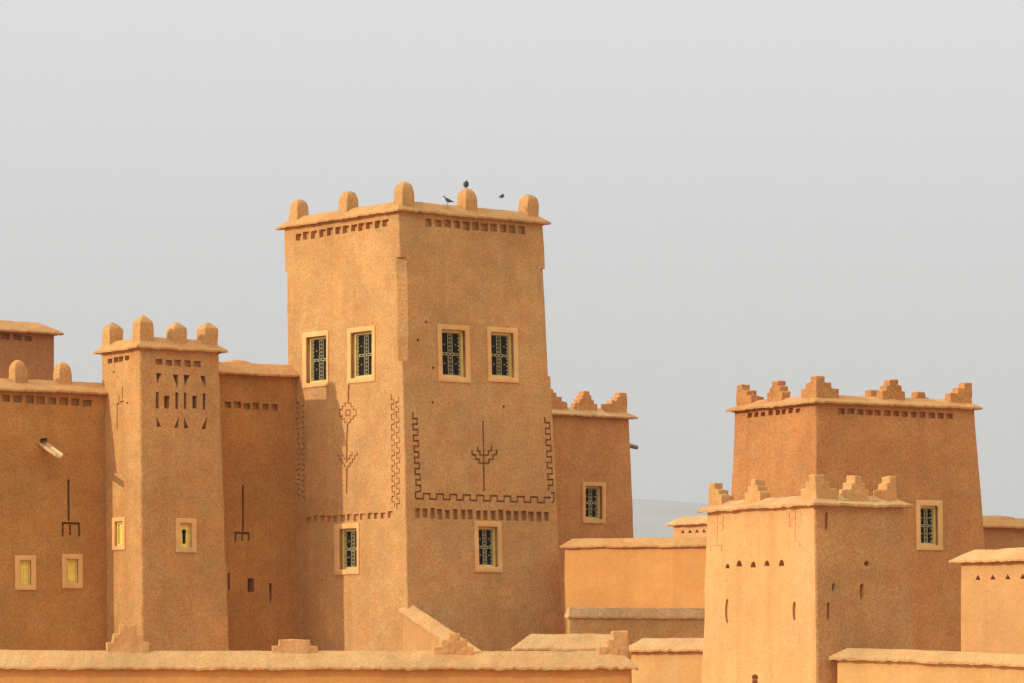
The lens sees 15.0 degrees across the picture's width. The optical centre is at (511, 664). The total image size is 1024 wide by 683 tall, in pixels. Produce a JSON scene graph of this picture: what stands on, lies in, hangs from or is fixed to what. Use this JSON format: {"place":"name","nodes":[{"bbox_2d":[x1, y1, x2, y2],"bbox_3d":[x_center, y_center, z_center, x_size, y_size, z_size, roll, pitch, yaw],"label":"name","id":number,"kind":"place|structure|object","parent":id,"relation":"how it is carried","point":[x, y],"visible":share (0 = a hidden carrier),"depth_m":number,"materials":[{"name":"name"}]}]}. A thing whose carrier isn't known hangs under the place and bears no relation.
{"place":"outdoors","nodes":[
{"label":"outdoors","id":0,"kind":"place"},
{"bbox_2d":[0,0,1023,517],"label":"sky","id":1,"kind":"structure","parent":0,"point":[754,193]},
{"bbox_2d":[632,499,708,537],"bbox_3d":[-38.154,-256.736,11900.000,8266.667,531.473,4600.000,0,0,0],"label":"hills","id":2,"kind":"structure","parent":0,"point":[651,518],"depth_m":11471.75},
{"label":"ground","id":3,"kind":"structure","parent":0,"visible":0},
{"bbox_2d":[0,320,63,379],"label":"kasbah block","id":4,"kind":"structure","parent":3,"relation":"on","point":[30,345],"depth_m":143.41,"materials":[{"name":"paint"}]},
{"bbox_2d":[0,360,107,650],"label":"kasbah block","id":5,"kind":"structure","parent":3,"relation":"on","point":[53,587],"depth_m":128.08,"materials":[{"name":"brown paint"}]},
{"bbox_2d":[15,555,35,589],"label":"window","id":6,"kind":"structure","parent":5,"relation":"in","point":[22,568],"depth_m":127.59,"materials":[{"name":"yellow wood"}]},
{"bbox_2d":[62,554,82,588],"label":"window","id":7,"kind":"structure","parent":5,"relation":"in","point":[69,564],"depth_m":128.50,"materials":[{"name":"yellow wood"}]},
{"bbox_2d":[93,315,228,650],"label":"slender tower","id":8,"kind":"structure","parent":3,"relation":"on","point":[165,554],"depth_m":128.05,"materials":[{"name":"orange paint"}]},
{"bbox_2d":[112,517,125,549],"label":"window","id":9,"kind":"structure","parent":8,"relation":"in","point":[120,521],"depth_m":128.47,"materials":[{"name":"beige paint"}]},
{"bbox_2d":[175,518,196,552],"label":"window","id":10,"kind":"structure","parent":8,"relation":"in","point":[181,523],"depth_m":128.12,"materials":[{"name":"yellow wood"}]},
{"bbox_2d":[219,360,298,650],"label":"linking block","id":11,"kind":"structure","parent":3,"relation":"on","point":[258,426],"depth_m":131.78,"materials":[{"name":"paint"}]},
{"bbox_2d":[0,625,638,682],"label":"front wall","id":12,"kind":"structure","parent":3,"relation":"on","point":[126,656],"depth_m":108.50,"materials":[{"name":"soil"}]},
{"bbox_2d":[276,182,562,650],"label":"kasbah tower","id":13,"kind":"structure","parent":3,"relation":"on","point":[424,450],"depth_m":129.94,"materials":[{"name":"orange paint"}]},
{"bbox_2d":[302,330,328,387],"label":"window","id":14,"kind":"structure","parent":13,"relation":"in","point":[319,346],"depth_m":132.00,"materials":[{"name":"beige paint"}]},
{"bbox_2d":[334,523,359,574],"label":"window","id":15,"kind":"structure","parent":13,"relation":"in","point":[351,537],"depth_m":130.52,"materials":[{"name":"beige paint"}]},
{"bbox_2d":[347,325,375,383],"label":"window","id":16,"kind":"structure","parent":13,"relation":"in","point":[364,345],"depth_m":129.85,"materials":[{"name":"beige paint"}]},
{"bbox_2d":[437,324,470,382],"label":"window","id":17,"kind":"structure","parent":13,"relation":"in","point":[450,344],"depth_m":129.35,"materials":[{"name":"beige paint"}]},
{"bbox_2d":[463,180,468,188],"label":"pigeon","id":18,"kind":"object","parent":13,"relation":"on","point":[466,183],"visible":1,"depth_m":130.03,"materials":[{"name":"grey"}]},
{"bbox_2d":[474,521,502,572],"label":"window","id":19,"kind":"structure","parent":13,"relation":"in","point":[484,531],"depth_m":129.92,"materials":[{"name":"beige paint"}]},
{"bbox_2d":[487,326,518,382],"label":"window","id":20,"kind":"structure","parent":13,"relation":"in","point":[499,350],"depth_m":130.62,"materials":[{"name":"beige paint"}]},
{"bbox_2d":[398,605,481,650],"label":"stair wall","id":21,"kind":"structure","parent":3,"relation":"on","point":[422,630],"depth_m":127.03,"materials":[{"name":"soil"}]},
{"bbox_2d":[511,634,629,650],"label":"garden wall","id":22,"kind":"structure","parent":3,"relation":"on","point":[559,642],"depth_m":119.12,"materials":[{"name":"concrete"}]},
{"bbox_2d":[551,389,637,633],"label":"tower","id":23,"kind":"structure","parent":3,"relation":"on","point":[592,447],"depth_m":141.30,"materials":[{"name":"brown paint"}]},
{"bbox_2d":[582,482,605,523],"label":"window","id":24,"kind":"structure","parent":23,"relation":"in","point":[591,495],"depth_m":141.51,"materials":[{"name":"beige paint"}]},
{"bbox_2d":[559,537,705,633],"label":"garden wall","id":25,"kind":"structure","parent":3,"relation":"on","point":[657,572],"depth_m":129.54,"materials":[{"name":"paint"}]},
{"bbox_2d":[565,607,704,659],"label":"garden wall","id":26,"kind":"structure","parent":3,"relation":"on","point":[638,623],"depth_m":127.32,"materials":[{"name":"soil"}]},
{"bbox_2d":[629,638,703,682],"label":"garden wall","id":27,"kind":"structure","parent":3,"relation":"on","point":[667,660],"depth_m":115.61,"materials":[{"name":"concrete"}]},
{"bbox_2d":[664,515,707,536],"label":"kasbah block","id":28,"kind":"structure","parent":3,"relation":"on","point":[689,526],"depth_m":162.21,"materials":[{"name":"paint"}]},
{"bbox_2d":[697,474,913,682],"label":"pale tower","id":29,"kind":"structure","parent":3,"relation":"on","point":[808,582],"depth_m":101.13,"materials":[{"name":"paint"}]},
{"bbox_2d":[726,376,984,650],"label":"broad tower","id":30,"kind":"structure","parent":3,"relation":"on","point":[920,447],"depth_m":130.68,"materials":[{"name":"brown paint"}]},
{"bbox_2d":[915,500,942,549],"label":"window","id":31,"kind":"structure","parent":30,"relation":"in","point":[926,523],"depth_m":130.90,"materials":[{"name":"beige paint"}]},
{"bbox_2d":[829,648,1023,682],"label":"garden wall","id":32,"kind":"structure","parent":3,"relation":"on","point":[859,665],"depth_m":99.01,"materials":[{"name":"soil"}]},
{"bbox_2d":[948,547,1023,653],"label":"kasbah block","id":33,"kind":"structure","parent":3,"relation":"on","point":[992,601],"depth_m":114.03,"materials":[{"name":"paint"}]},
{"bbox_2d":[982,515,1023,549],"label":"kasbah block","id":34,"kind":"structure","parent":3,"relation":"on","point":[1001,531],"depth_m":143.01,"materials":[{"name":"paint"}]}
]}

